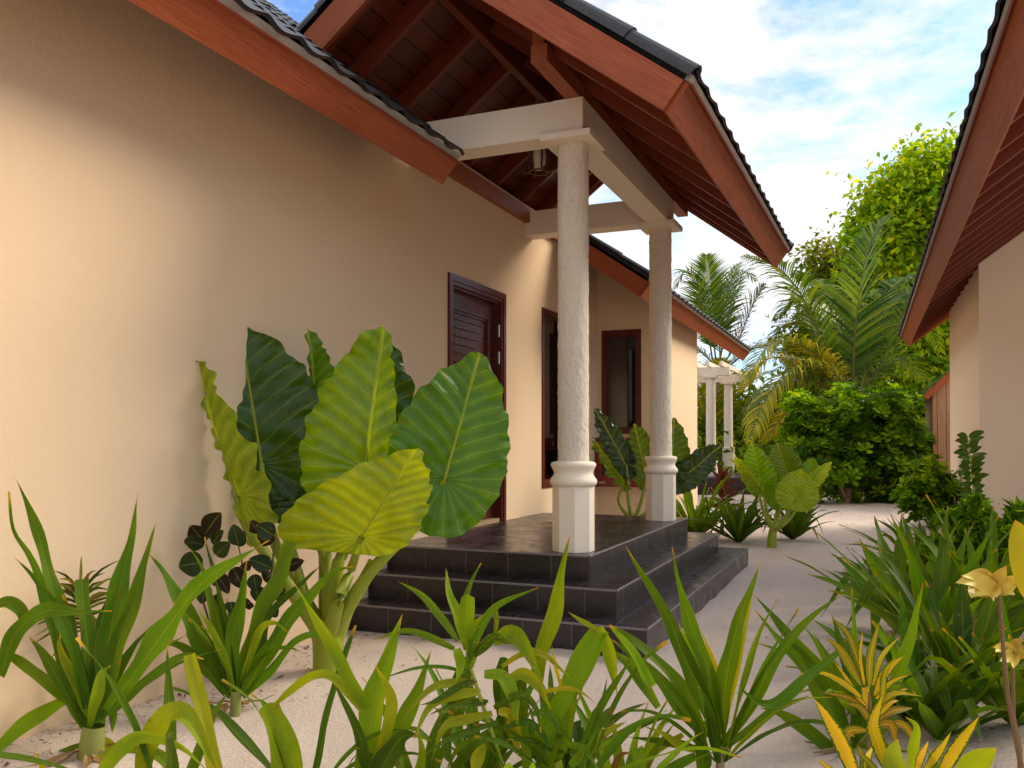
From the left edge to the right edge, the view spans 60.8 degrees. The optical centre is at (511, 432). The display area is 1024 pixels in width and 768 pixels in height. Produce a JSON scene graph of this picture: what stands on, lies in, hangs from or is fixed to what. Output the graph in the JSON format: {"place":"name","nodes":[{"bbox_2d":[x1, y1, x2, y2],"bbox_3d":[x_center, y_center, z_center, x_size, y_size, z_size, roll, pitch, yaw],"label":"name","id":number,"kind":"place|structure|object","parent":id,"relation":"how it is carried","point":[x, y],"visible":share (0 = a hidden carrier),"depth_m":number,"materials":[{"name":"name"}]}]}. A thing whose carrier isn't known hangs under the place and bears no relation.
{"place":"outdoors","nodes":[
{"label":"outdoors","id":0,"kind":"place"},
{"bbox_2d":[0,494,1023,767],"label":"sand ground","id":1,"kind":"structure","parent":0,"point":[792,586],"depth_m":4.33,"materials":[{"name":"beige sand"}]},
{"bbox_2d":[34,556,139,656],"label":"dragon plant","id":2,"kind":"object","parent":1,"relation":"on","point":[70,590],"visible":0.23,"depth_m":3.55,"materials":[{"name":"green plant"}]},
{"bbox_2d":[0,637,231,767],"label":"arching lily","id":3,"kind":"object","parent":1,"relation":"on","point":[197,721],"visible":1,"depth_m":2.41,"materials":[{"name":"green plant"}]},
{"bbox_2d":[0,475,269,767],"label":"crinum lily","id":4,"kind":"object","parent":1,"relation":"on","point":[74,680],"visible":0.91,"depth_m":3.24,"materials":[{"name":"green plant"}]},
{"bbox_2d":[178,512,304,677],"bbox_3d":[-1.263,0.782,4.026,0.577,0.842,0.268,0,-1,2],"label":"purple leaf shrub","id":5,"kind":"object","parent":1,"relation":"on","point":[210,528],"visible":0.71,"depth_m":3.99,"materials":[{"name":"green plant"}]},
{"bbox_2d":[149,537,354,717],"bbox_3d":[-1.115,0.847,3.755,0.876,0.813,0.514,0,-1,23],"label":"crinum lily","id":6,"kind":"object","parent":1,"relation":"on","point":[247,671],"visible":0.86,"depth_m":3.78,"materials":[{"name":"green plant"}]},
{"bbox_2d":[163,581,442,767],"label":"arching lily","id":7,"kind":"object","parent":1,"relation":"on","point":[385,744],"visible":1,"depth_m":2.54,"materials":[{"name":"green plant"}]},
{"bbox_2d":[198,325,510,671],"bbox_3d":[-0.790,0.350,4.480,1.596,1.861,0.673,0,-1,8],"label":"elephant ear plant","id":8,"kind":"object","parent":1,"relation":"on","point":[357,450],"visible":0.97,"depth_m":4.35,"materials":[{"name":"green plant"}]},
{"bbox_2d":[0,0,793,741],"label":"villa","id":9,"kind":"object","parent":1,"relation":"on","point":[186,186],"visible":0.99,"depth_m":5.06,"materials":[{"name":"beige paint"}]},
{"bbox_2d":[447,272,505,525],"bbox_3d":[-0.351,-0.231,7.359,0.182,2.032,1.110,0,-1,23],"label":"door","id":10,"kind":"structure","parent":9,"relation":"in","point":[476,316],"depth_m":7.52,"materials":[{"name":"brown wood"}]},
{"bbox_2d":[523,100,553,177],"bbox_3d":[0.211,-2.360,6.998,0.246,0.572,0.238,0,-1,23],"label":"pendant lantern","id":11,"kind":"object","parent":9,"relation":"hanging from","point":[538,160],"visible":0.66,"depth_m":6.96,"materials":[{"name":"brown metal"}]},
{"bbox_2d":[542,307,557,488],"bbox_3d":[0.363,-0.343,9.035,0.150,1.810,0.650,0,-1,23],"label":"window","id":12,"kind":"structure","parent":9,"relation":"in","point":[549,318],"depth_m":9.02,"materials":[{"name":"brown wood"}]},
{"bbox_2d":[595,438,637,486],"bbox_3d":[1.274,0.348,10.228,0.590,0.575,0.137,0,-1,23],"label":"wall cabinet","id":13,"kind":"object","parent":9,"relation":"attached to","point":[603,479],"depth_m":10.26,"materials":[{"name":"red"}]},
{"bbox_2d":[595,438,637,486],"bbox_3d":[1.256,0.347,10.185,0.590,0.575,0.020,0,-1,23],"label":"cabinet door","id":14,"kind":"structure","parent":13,"relation":"in","point":[608,481],"depth_m":10.26,"materials":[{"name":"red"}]},
{"bbox_2d":[602,329,640,433],"bbox_3d":[1.319,-0.598,10.381,0.480,1.230,0.150,0,-1,23],"label":"window","id":15,"kind":"structure","parent":9,"relation":"in","point":[621,349],"depth_m":10.35,"materials":[{"name":"brown wood"}]},
{"bbox_2d":[349,677,512,767],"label":"spider lily","id":16,"kind":"object","parent":1,"relation":"on","point":[405,762],"visible":0.44,"depth_m":2.82,"materials":[{"name":"green plant"}]},
{"bbox_2d":[375,563,598,767],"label":"song of india","id":17,"kind":"object","parent":1,"relation":"on","point":[513,699],"visible":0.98,"depth_m":2.54,"materials":[{"name":"green plant"}]},
{"bbox_2d":[409,643,613,767],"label":"spider lily","id":18,"kind":"object","parent":1,"relation":"on","point":[491,761],"visible":0.25,"depth_m":2.97,"materials":[{"name":"green plant"}]},
{"bbox_2d":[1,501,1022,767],"bbox_3d":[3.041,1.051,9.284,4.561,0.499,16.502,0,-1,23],"label":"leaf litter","id":19,"kind":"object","parent":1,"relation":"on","point":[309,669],"visible":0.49,"depth_m":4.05,"materials":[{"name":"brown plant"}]},
{"bbox_2d":[446,667,676,767],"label":"spider lily","id":20,"kind":"object","parent":1,"relation":"on","point":[578,732],"visible":0.19,"depth_m":2.98,"materials":[{"name":"green plant"}]},
{"bbox_2d":[473,536,741,767],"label":"crinum lily","id":21,"kind":"object","parent":1,"relation":"on","point":[595,640],"visible":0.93,"depth_m":2.62,"materials":[{"name":"green plant"}]},
{"bbox_2d":[540,693,727,767],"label":"spider lily","id":22,"kind":"object","parent":1,"relation":"on","point":[640,752],"visible":0.56,"depth_m":2.81,"materials":[{"name":"green plant"}]},
{"bbox_2d":[591,408,722,515],"bbox_3d":[1.470,0.467,8.820,1.336,1.433,0.201,0,-1,2],"label":"elephant ear plant","id":23,"kind":"object","parent":1,"relation":"on","point":[622,456],"visible":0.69,"depth_m":8.84,"materials":[{"name":"green plant"}]},
{"bbox_2d":[635,469,768,532],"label":"spider lily","id":24,"kind":"object","parent":1,"relation":"on","point":[700,510],"visible":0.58,"depth_m":10.48,"materials":[{"name":"green plant"}]},
{"bbox_2d":[697,361,751,494],"bbox_3d":[3.816,-0.054,21.846,6.220,3.160,5.200,0,-1,23],"label":"white pergola","id":25,"kind":"object","parent":1,"relation":"on","point":[710,374],"visible":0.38,"depth_m":20.56,"materials":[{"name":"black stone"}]},
{"bbox_2d":[708,462,744,531],"bbox_3d":[2.694,0.832,10.998,0.506,0.944,0.487,0,-1,9],"label":"purple cordyline","id":26,"kind":"object","parent":1,"relation":"on","point":[723,475],"visible":0.61,"depth_m":10.99,"materials":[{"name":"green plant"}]},
{"bbox_2d":[671,252,789,445],"bbox_3d":[6.016,-1.844,24.977,3.783,6.636,2.625,0,-1,23],"label":"coconut palm","id":27,"kind":"object","parent":1,"relation":"on","point":[715,305],"visible":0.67,"depth_m":24.93,"materials":[{"name":"green plant"}]},
{"bbox_2d":[611,546,853,767],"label":"crinum lily","id":28,"kind":"object","parent":1,"relation":"on","point":[706,687],"visible":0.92,"depth_m":2.86,"materials":[{"name":"green plant"}]},
{"bbox_2d":[688,487,782,542],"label":"spider lily","id":29,"kind":"object","parent":1,"relation":"on","point":[739,526],"visible":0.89,"depth_m":10.10,"materials":[{"name":"green plant"}]},
{"bbox_2d":[697,351,778,416],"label":"woodland","id":30,"kind":"object","parent":1,"relation":"on","point":[754,386],"depth_m":35.65,"materials":[{"name":"green plant"}]},
{"bbox_2d":[697,355,786,436],"bbox_3d":[6.610,-0.551,26.268,3.924,4.064,2.322,0,-1,-2],"label":"coconut palm","id":31,"kind":"object","parent":1,"relation":"on","point":[720,397],"visible":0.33,"depth_m":26.32,"materials":[{"name":"green plant"}]},
{"bbox_2d":[733,442,831,547],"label":"elephant ear plant","id":32,"kind":"object","parent":1,"relation":"on","point":[779,477],"visible":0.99,"depth_m":9.77,"materials":[{"name":"green plant"}]},
{"bbox_2d":[745,481,837,539],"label":"spider lily","id":33,"kind":"object","parent":1,"relation":"on","point":[798,525],"visible":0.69,"depth_m":10.40,"materials":[{"name":"green plant"}]},
{"bbox_2d":[697,365,924,487],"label":"undergrowth","id":34,"kind":"object","parent":1,"relation":"on","point":[740,445],"visible":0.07,"depth_m":25.79,"materials":[{"name":"green plant"}]},
{"bbox_2d":[763,220,898,396],"bbox_3d":[10.974,-2.716,28.825,4.970,8.588,3.556,0,-1,-11],"label":"broadleaf tree","id":35,"kind":"object","parent":1,"relation":"on","point":[822,270],"visible":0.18,"depth_m":28.79,"materials":[{"name":"green plant"}]},
{"bbox_2d":[737,214,945,476],"bbox_3d":[7.346,-1.702,19.141,5.408,6.221,4.718,0,-1,3],"label":"coconut palm","id":36,"kind":"object","parent":1,"relation":"on","point":[835,335],"visible":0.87,"depth_m":19.00,"materials":[{"name":"green plant"}]},
{"bbox_2d":[753,584,952,761],"bbox_3d":[1.280,0.908,3.289,0.659,0.706,0.464,0,-1,30],"label":"crinum lily","id":37,"kind":"object","parent":1,"relation":"on","point":[802,655],"visible":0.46,"depth_m":3.32,"materials":[{"name":"green plant"}]},
{"bbox_2d":[774,381,936,503],"bbox_3d":[6.407,0.247,16.360,2.901,2.460,2.504,0,-1,-22],"label":"round leaved bush","id":38,"kind":"object","parent":1,"relation":"on","point":[853,435],"visible":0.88,"depth_m":15.99,"materials":[{"name":"green plant"}]},
{"bbox_2d":[799,618,919,749],"bbox_3d":[1.212,0.942,3.046,0.313,0.606,0.342,1,-1,-43],"label":"croton","id":39,"kind":"object","parent":1,"relation":"on","point":[859,672],"visible":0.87,"depth_m":3.00,"materials":[{"name":"yellow plant"}]},
{"bbox_2d":[784,514,960,635],"bbox_3d":[2.431,0.910,5.443,1.089,0.736,1.291,0,-1,-9],"label":"spider lily","id":40,"kind":"object","parent":1,"relation":"on","point":[852,575],"visible":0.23,"depth_m":5.67,"materials":[{"name":"green plant"}]},
{"bbox_2d":[831,548,925,586],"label":"spider lily","id":41,"kind":"object","parent":1,"relation":"on","point":[868,567],"visible":0.08,"depth_m":6.84,"materials":[{"name":"green plant"}]},
{"bbox_2d":[839,515,927,565],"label":"spider lily","id":42,"kind":"object","parent":1,"relation":"on","point":[892,539],"visible":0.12,"depth_m":7.55,"materials":[{"name":"green plant"}]},
{"bbox_2d":[817,111,962,417],"bbox_3d":[13.133,-4.240,26.959,6.994,11.450,5.205,0,-1,23],"label":"broadleaf tree","id":43,"kind":"object","parent":1,"relation":"on","point":[906,192],"visible":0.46,"depth_m":26.36,"materials":[{"name":"green plant"}]},
{"bbox_2d":[758,590,1023,730],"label":"spider lily","id":44,"kind":"object","parent":1,"relation":"on","point":[944,691],"visible":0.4,"depth_m":3.57,"materials":[{"name":"green plant"}]},
{"bbox_2d":[815,697,996,767],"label":"croton","id":45,"kind":"object","parent":1,"relation":"on","point":[890,756],"visible":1,"depth_m":2.33,"materials":[{"name":"yellow plant"}]},
{"bbox_2d":[807,506,1023,662],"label":"spider lily","id":46,"kind":"object","parent":1,"relation":"on","point":[946,574],"visible":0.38,"depth_m":4.76,"materials":[{"name":"green plant"}]},
{"bbox_2d":[888,453,961,522],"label":"round leaved bush","id":47,"kind":"object","parent":1,"relation":"on","point":[941,490],"visible":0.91,"depth_m":11.37,"materials":[{"name":"green plant"}]},
{"bbox_2d":[837,546,1023,728],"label":"spider lily","id":48,"kind":"object","parent":1,"relation":"on","point":[941,642],"visible":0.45,"depth_m":3.93,"materials":[{"name":"green plant"}]},
{"bbox_2d":[916,363,949,400],"bbox_3d":[9.305,-0.531,17.333,2.438,3.827,1.781,0,-1,23],"label":"coconut palm","id":49,"kind":"object","parent":1,"relation":"on","point":[929,387],"visible":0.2,"depth_m":17.18,"materials":[{"name":"green plant"}]},
{"bbox_2d":[844,495,1023,628],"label":"spider lily","id":50,"kind":"object","parent":1,"relation":"on","point":[993,566],"visible":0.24,"depth_m":5.16,"materials":[{"name":"green plant"}]},
{"bbox_2d":[846,620,1023,745],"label":"spider lily","id":51,"kind":"object","parent":1,"relation":"on","point":[939,726],"visible":0.7,"depth_m":3.37,"materials":[{"name":"green plant"}]},
{"bbox_2d":[922,371,949,475],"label":"timber shed","id":52,"kind":"structure","parent":1,"relation":"on","point":[937,403],"depth_m":16.00,"materials":[{"name":"brown wood"}]},
{"bbox_2d":[875,496,999,586],"bbox_3d":[3.381,0.858,6.513,1.194,0.756,1.269,0,-1,-11],"label":"spider lily","id":53,"kind":"object","parent":1,"relation":"on","point":[932,527],"visible":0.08,"depth_m":6.60,"materials":[{"name":"green plant"}]},
{"bbox_2d":[898,0,1023,517],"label":"neighbouring villa","id":54,"kind":"object","parent":1,"relation":"on","point":[969,280],"visible":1,"depth_m":9.31,"materials":[{"name":"beige painted plaster"},{"name":"reddish-brown wood"},{"name":"dark roof tile"}]},
{"bbox_2d":[898,595,1023,726],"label":"spider lily","id":55,"kind":"object","parent":1,"relation":"on","point":[995,696],"visible":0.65,"depth_m":3.44,"materials":[{"name":"green plant"}]},
{"bbox_2d":[916,490,1023,599],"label":"mixed shrub","id":56,"kind":"object","parent":1,"relation":"on","point":[976,511],"visible":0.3,"depth_m":6.14,"materials":[{"name":"green plant"}]},
{"bbox_2d":[954,430,989,504],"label":"leafy shoot","id":57,"kind":"object","parent":1,"relation":"on","point":[977,458],"visible":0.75,"depth_m":6.58,"materials":[{"name":"green plant"}]},
{"bbox_2d":[956,566,1023,767],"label":"flower","id":58,"kind":"object","parent":1,"relation":"on","point":[985,583],"visible":0.98,"depth_m":2.67,"materials":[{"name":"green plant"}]},
{"bbox_2d":[993,638,1023,767],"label":"flower","id":59,"kind":"object","parent":1,"relation":"on","point":[1012,647],"visible":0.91,"depth_m":2.88,"materials":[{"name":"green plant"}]},
{"bbox_2d":[1008,520,1023,597],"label":"ginger plant","id":60,"kind":"object","parent":1,"relation":"on","point":[1016,546],"visible":1,"depth_m":1.91,"materials":[{"name":"yellow plant"}]},
{"bbox_2d":[267,0,996,425],"label":"sky","id":61,"kind":"structure","parent":0,"point":[806,90],"materials":[{"name":"white"}]}
]}

